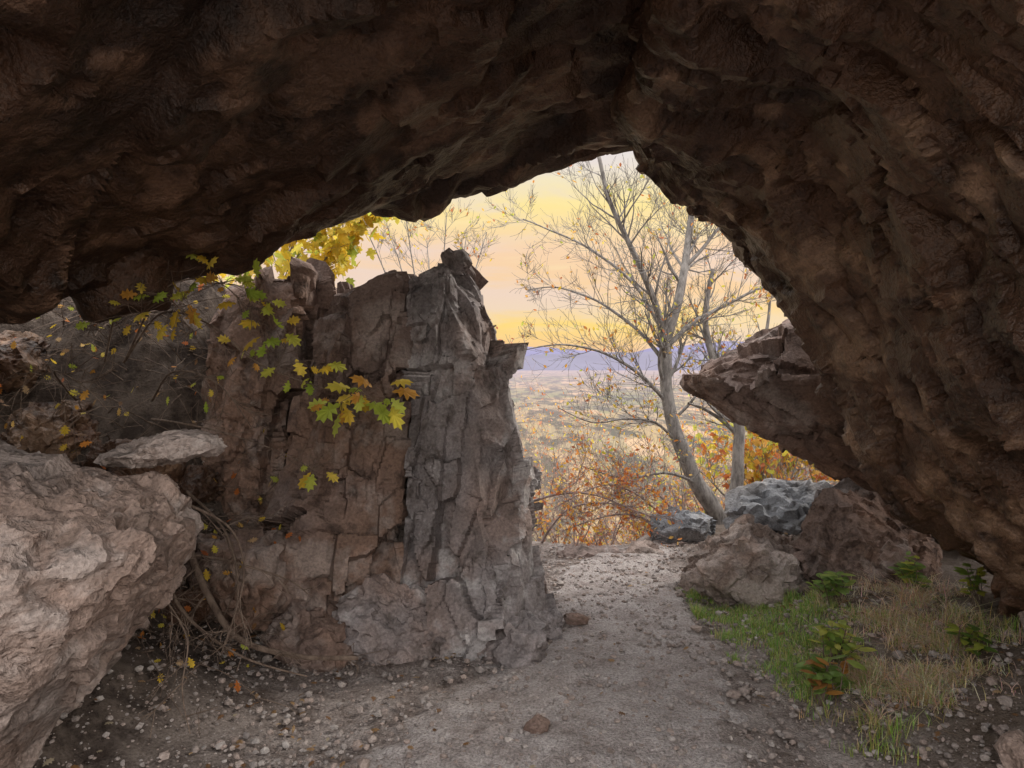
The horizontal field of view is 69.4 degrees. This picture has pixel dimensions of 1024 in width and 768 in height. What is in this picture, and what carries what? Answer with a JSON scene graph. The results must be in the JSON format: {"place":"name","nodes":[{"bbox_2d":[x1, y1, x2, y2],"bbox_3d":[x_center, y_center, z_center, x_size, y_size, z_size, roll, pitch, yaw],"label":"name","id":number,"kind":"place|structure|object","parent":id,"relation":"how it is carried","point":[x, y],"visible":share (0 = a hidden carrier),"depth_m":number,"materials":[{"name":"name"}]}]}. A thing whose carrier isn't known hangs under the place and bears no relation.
{"place":"outdoors","nodes":[
{"label":"outdoors","id":0,"kind":"place"},
{"bbox_2d":[212,151,787,352],"label":"sky","id":1,"kind":"structure","parent":0,"point":[506,308],"materials":[{"name":"yellow"}]},
{"bbox_2d":[0,278,1023,767],"bbox_3d":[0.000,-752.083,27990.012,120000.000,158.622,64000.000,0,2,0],"label":"ground","id":2,"kind":"structure","parent":0,"point":[66,746],"depth_m":3.37,"materials":[{"name":"soil"}]},
{"bbox_2d":[0,330,51,392],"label":"bank rock","id":3,"kind":"object","parent":2,"relation":"on","point":[11,358],"visible":0.81,"depth_m":4.09,"materials":[{"name":"brown stone"}]},
{"bbox_2d":[0,400,101,461],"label":"bank rock","id":4,"kind":"object","parent":2,"relation":"on","point":[31,418],"visible":0.57,"depth_m":3.89,"materials":[{"name":"brown stone"}]},
{"bbox_2d":[0,439,203,767],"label":"boulder","id":5,"kind":"object","parent":2,"relation":"on","point":[93,560],"visible":0.93,"depth_m":2.17,"materials":[{"name":"stone"}]},
{"bbox_2d":[93,429,227,468],"bbox_3d":[-1.313,0.240,2.754,0.493,0.144,0.300,0,2,0],"label":"flat rock","id":6,"kind":"object","parent":5,"relation":"on","point":[172,447],"visible":1,"depth_m":2.67,"materials":[{"name":"grey stone"}]},
{"bbox_2d":[81,438,185,482],"bbox_3d":[-1.986,0.456,3.894,0.504,0.345,0.381,-1,2,-27],"label":"bank rock","id":7,"kind":"object","parent":2,"relation":"on","point":[175,472],"visible":0.23,"depth_m":3.84,"materials":[{"name":"stone"}]},
{"bbox_2d":[0,275,300,719],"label":"twig tangle","id":8,"kind":"object","parent":2,"relation":"on","point":[206,575],"visible":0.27,"depth_m":3.89,"materials":[{"name":"brown plant"}]},
{"bbox_2d":[161,587,214,626],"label":"bank rock","id":9,"kind":"object","parent":2,"relation":"on","point":[200,615],"visible":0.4,"depth_m":3.55,"materials":[{"name":"brown stone"}]},
{"bbox_2d":[177,465,225,505],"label":"bank rock","id":10,"kind":"object","parent":2,"relation":"on","point":[195,480],"visible":0.58,"depth_m":3.94,"materials":[{"name":"brown stone"}]},
{"bbox_2d":[12,254,418,491],"bbox_3d":[-1.401,-0.067,3.559,1.890,1.172,0.888,0,2,0],"label":"oak sapling","id":11,"kind":"object","parent":2,"relation":"on","point":[394,415],"visible":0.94,"depth_m":3.55,"materials":[{"name":"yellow plant"}]},
{"bbox_2d":[134,491,379,736],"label":"exposed roots","id":12,"kind":"object","parent":2,"relation":"on","point":[195,571],"visible":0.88,"depth_m":3.23,"materials":[{"name":"brown wood"}]},
{"bbox_2d":[202,212,399,288],"bbox_3d":[-1.943,-0.681,5.725,2.173,2.436,1.270,0,2,0],"label":"yellow maple","id":13,"kind":"object","parent":2,"relation":"on","point":[341,248],"visible":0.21,"depth_m":5.83,"materials":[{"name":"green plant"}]},
{"bbox_2d":[184,248,562,671],"bbox_3d":[-0.862,0.488,4.322,2.374,2.594,1.702,0,2,0],"label":"standing rock","id":14,"kind":"object","parent":2,"relation":"on","point":[415,535],"visible":0.84,"depth_m":3.96,"materials":[{"name":"stone"}]},
{"bbox_2d":[367,199,498,274],"bbox_3d":[-0.916,-0.106,8.204,1.583,3.939,1.028,0,2,0],"label":"bare shrub","id":15,"kind":"object","parent":2,"relation":"on","point":[388,233],"visible":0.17,"depth_m":8.14,"materials":[{"name":"brown plant"}]},
{"bbox_2d":[35,412,1023,767],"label":"gravel","id":16,"kind":"structure","parent":2,"relation":"on","point":[793,708],"depth_m":3.14,"materials":[{"name":"grey gravel"}]},
{"bbox_2d":[42,307,1023,767],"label":"fallen leaves","id":17,"kind":"object","parent":2,"relation":"on","point":[936,733],"visible":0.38,"depth_m":3.02,"materials":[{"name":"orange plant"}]},
{"bbox_2d":[556,543,623,559],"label":"boulder","id":18,"kind":"object","parent":2,"relation":"on","point":[579,551],"visible":0.44,"depth_m":5.71,"materials":[{"name":"grey stone"}]},
{"bbox_2d":[482,155,776,524],"bbox_3d":[1.296,-0.636,6.836,3.265,4.779,2.101,0,2,0],"label":"bare tree","id":19,"kind":"object","parent":2,"relation":"on","point":[667,339],"visible":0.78,"depth_m":6.82,"materials":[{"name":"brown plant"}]},
{"bbox_2d":[627,540,663,554],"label":"boulder","id":20,"kind":"object","parent":2,"relation":"on","point":[645,546],"visible":0.25,"depth_m":5.78,"materials":[{"name":"beige stone"}]},
{"bbox_2d":[514,360,837,546],"bbox_3d":[3.572,2.196,10.166,10.890,5.241,9.179,0,2,0],"label":"autumn brush","id":21,"kind":"object","parent":2,"relation":"on","point":[631,512],"visible":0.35,"depth_m":7.23,"materials":[{"name":"brown plant"}]},
{"bbox_2d":[646,506,716,542],"bbox_3d":[1.472,1.278,6.357,0.614,0.422,0.534,0,2,0],"label":"boulder","id":22,"kind":"object","parent":2,"relation":"on","point":[698,526],"visible":0.52,"depth_m":6.17,"materials":[{"name":"grey stone"}]},
{"bbox_2d":[666,241,777,516],"bbox_3d":[2.033,0.136,7.161,1.267,3.209,1.071,0,2,13],"label":"bare tree","id":23,"kind":"object","parent":2,"relation":"on","point":[737,471],"visible":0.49,"depth_m":7.05,"materials":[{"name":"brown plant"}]},
{"bbox_2d":[680,514,809,607],"bbox_3d":[1.586,1.204,4.779,0.934,0.655,0.928,1,2,17],"label":"boulder","id":24,"kind":"object","parent":2,"relation":"on","point":[745,559],"visible":0.85,"depth_m":4.47,"materials":[{"name":"brown stone"}]},
{"bbox_2d":[682,399,838,496],"bbox_3d":[2.883,0.611,7.550,2.262,1.747,1.623,0,2,0],"label":"yellow shrub","id":25,"kind":"object","parent":2,"relation":"on","point":[771,447],"visible":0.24,"depth_m":7.49,"materials":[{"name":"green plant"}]},
{"bbox_2d":[723,478,833,534],"bbox_3d":[2.142,1.063,5.923,0.955,0.598,0.922,0,2,0],"label":"boulder","id":26,"kind":"object","parent":2,"relation":"on","point":[777,505],"visible":0.48,"depth_m":5.75,"materials":[{"name":"grey stone"}]},
{"bbox_2d":[675,586,889,710],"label":"grass","id":27,"kind":"structure","parent":2,"relation":"on","point":[775,644],"depth_m":3.96,"materials":[{"name":"green plant"}]},
{"bbox_2d":[610,0,1023,617],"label":"leaning boulder","id":28,"kind":"object","parent":2,"relation":"on","point":[846,176],"visible":0.99,"depth_m":2.94,"materials":[{"name":"brown stone"}]},
{"bbox_2d":[0,0,642,324],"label":"cave roof rock","id":29,"kind":"object","parent":28,"relation":"on","point":[236,137],"visible":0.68,"depth_m":3.03,"materials":[{"name":"brown stone"}]},
{"bbox_2d":[679,319,876,491],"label":"overhanging slab","id":30,"kind":"structure","parent":28,"relation":"attached to","point":[763,383],"depth_m":4.97,"materials":[{"name":"brown stone"}]},
{"bbox_2d":[795,654,866,706],"bbox_3d":[1.348,1.287,3.203,0.268,0.228,0.238,-1,2,-21],"label":"leafy plant","id":31,"kind":"object","parent":2,"relation":"on","point":[822,679],"visible":0.99,"depth_m":3.18,"materials":[{"name":"green plant"}]},
{"bbox_2d":[806,571,855,605],"bbox_3d":[1.768,1.135,4.097,0.217,0.195,0.302,2,2,44],"label":"leafy plant","id":32,"kind":"object","parent":2,"relation":"on","point":[831,580],"visible":0.94,"depth_m":4.07,"materials":[{"name":"green plant"}]},
{"bbox_2d":[806,619,877,671],"bbox_3d":[1.518,1.227,3.424,0.279,0.262,0.303,2,2,44],"label":"leafy plant","id":33,"kind":"object","parent":2,"relation":"on","point":[835,641],"visible":0.88,"depth_m":3.41,"materials":[{"name":"green plant"}]},
{"bbox_2d":[791,487,943,588],"bbox_3d":[2.153,1.070,4.466,0.748,0.854,0.788,-1,2,-29],"label":"boulder","id":34,"kind":"object","parent":2,"relation":"on","point":[855,531],"visible":0.53,"depth_m":4.36,"materials":[{"name":"brown stone"}]},
{"bbox_2d":[814,477,930,534],"bbox_3d":[2.856,1.023,5.593,1.018,0.900,0.962,-1,2,-25],"label":"boulder","id":35,"kind":"object","parent":2,"relation":"on","point":[845,485],"visible":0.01,"depth_m":5.53,"materials":[{"name":"stone"}]},
{"bbox_2d":[783,567,1023,740],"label":"dry grass","id":36,"kind":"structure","parent":2,"relation":"on","point":[912,591],"depth_m":3.34,"materials":[{"name":"plant"}]},
{"bbox_2d":[797,587,1023,765],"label":"grass","id":37,"kind":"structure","parent":2,"relation":"on","point":[981,625],"depth_m":3.12,"materials":[{"name":"green plant"}]},
{"bbox_2d":[888,551,932,588],"bbox_3d":[2.130,1.024,3.971,0.207,0.223,0.268,1,2,23],"label":"leafy plant","id":38,"kind":"object","parent":2,"relation":"on","point":[906,567],"visible":0.93,"depth_m":3.94,"materials":[{"name":"green plant"}]},
{"bbox_2d":[943,623,997,658],"bbox_3d":[1.981,1.130,3.210,0.193,0.148,0.263,1,2,24],"label":"leafy plant","id":39,"kind":"object","parent":2,"relation":"on","point":[971,630],"visible":0.96,"depth_m":3.21,"materials":[{"name":"green plant"}]},
{"bbox_2d":[953,563,989,606],"bbox_3d":[2.335,1.026,3.734,0.175,0.218,0.194,0,2,0],"label":"leafy plant","id":40,"kind":"object","parent":2,"relation":"on","point":[974,585],"visible":0.94,"depth_m":3.72,"materials":[{"name":"green plant"}]},
{"bbox_2d":[993,730,1023,767],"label":"stone","id":41,"kind":"object","parent":2,"relation":"on","point":[1008,746],"visible":1,"depth_m":2.47,"materials":[{"name":"brown stone"}]},
{"bbox_2d":[1018,611,1023,630],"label":"stone","id":42,"kind":"object","parent":2,"relation":"on","point":[1021,614],"visible":0.97,"depth_m":3.36,"materials":[{"name":"stone"}]},
{"bbox_2d":[327,540,767,767],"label":"path","id":43,"kind":"structure","parent":0,"point":[565,738],"depth_m":3.21,"materials":[{"name":"grey gravel"}]},
{"bbox_2d":[523,714,549,733],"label":"stone","id":44,"kind":"object","parent":43,"relation":"on","point":[539,723],"visible":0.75,"depth_m":2.93,"materials":[{"name":"brown stone"}]},
{"bbox_2d":[563,613,588,624],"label":"stone","id":45,"kind":"object","parent":43,"relation":"on","point":[575,619],"visible":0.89,"depth_m":4.16,"materials":[{"name":"brown stone"}]},
{"bbox_2d":[520,351,719,369],"bbox_3d":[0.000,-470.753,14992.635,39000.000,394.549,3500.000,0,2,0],"label":"hills","id":46,"kind":"structure","parent":0,"point":[583,359],"depth_m":14073.99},
{"bbox_2d":[525,341,742,355],"bbox_3d":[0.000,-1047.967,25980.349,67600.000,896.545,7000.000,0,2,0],"label":"mountains","id":47,"kind":"structure","parent":0,"point":[545,349],"depth_m":24899.62,"materials":[{"name":"stone"}]}
]}

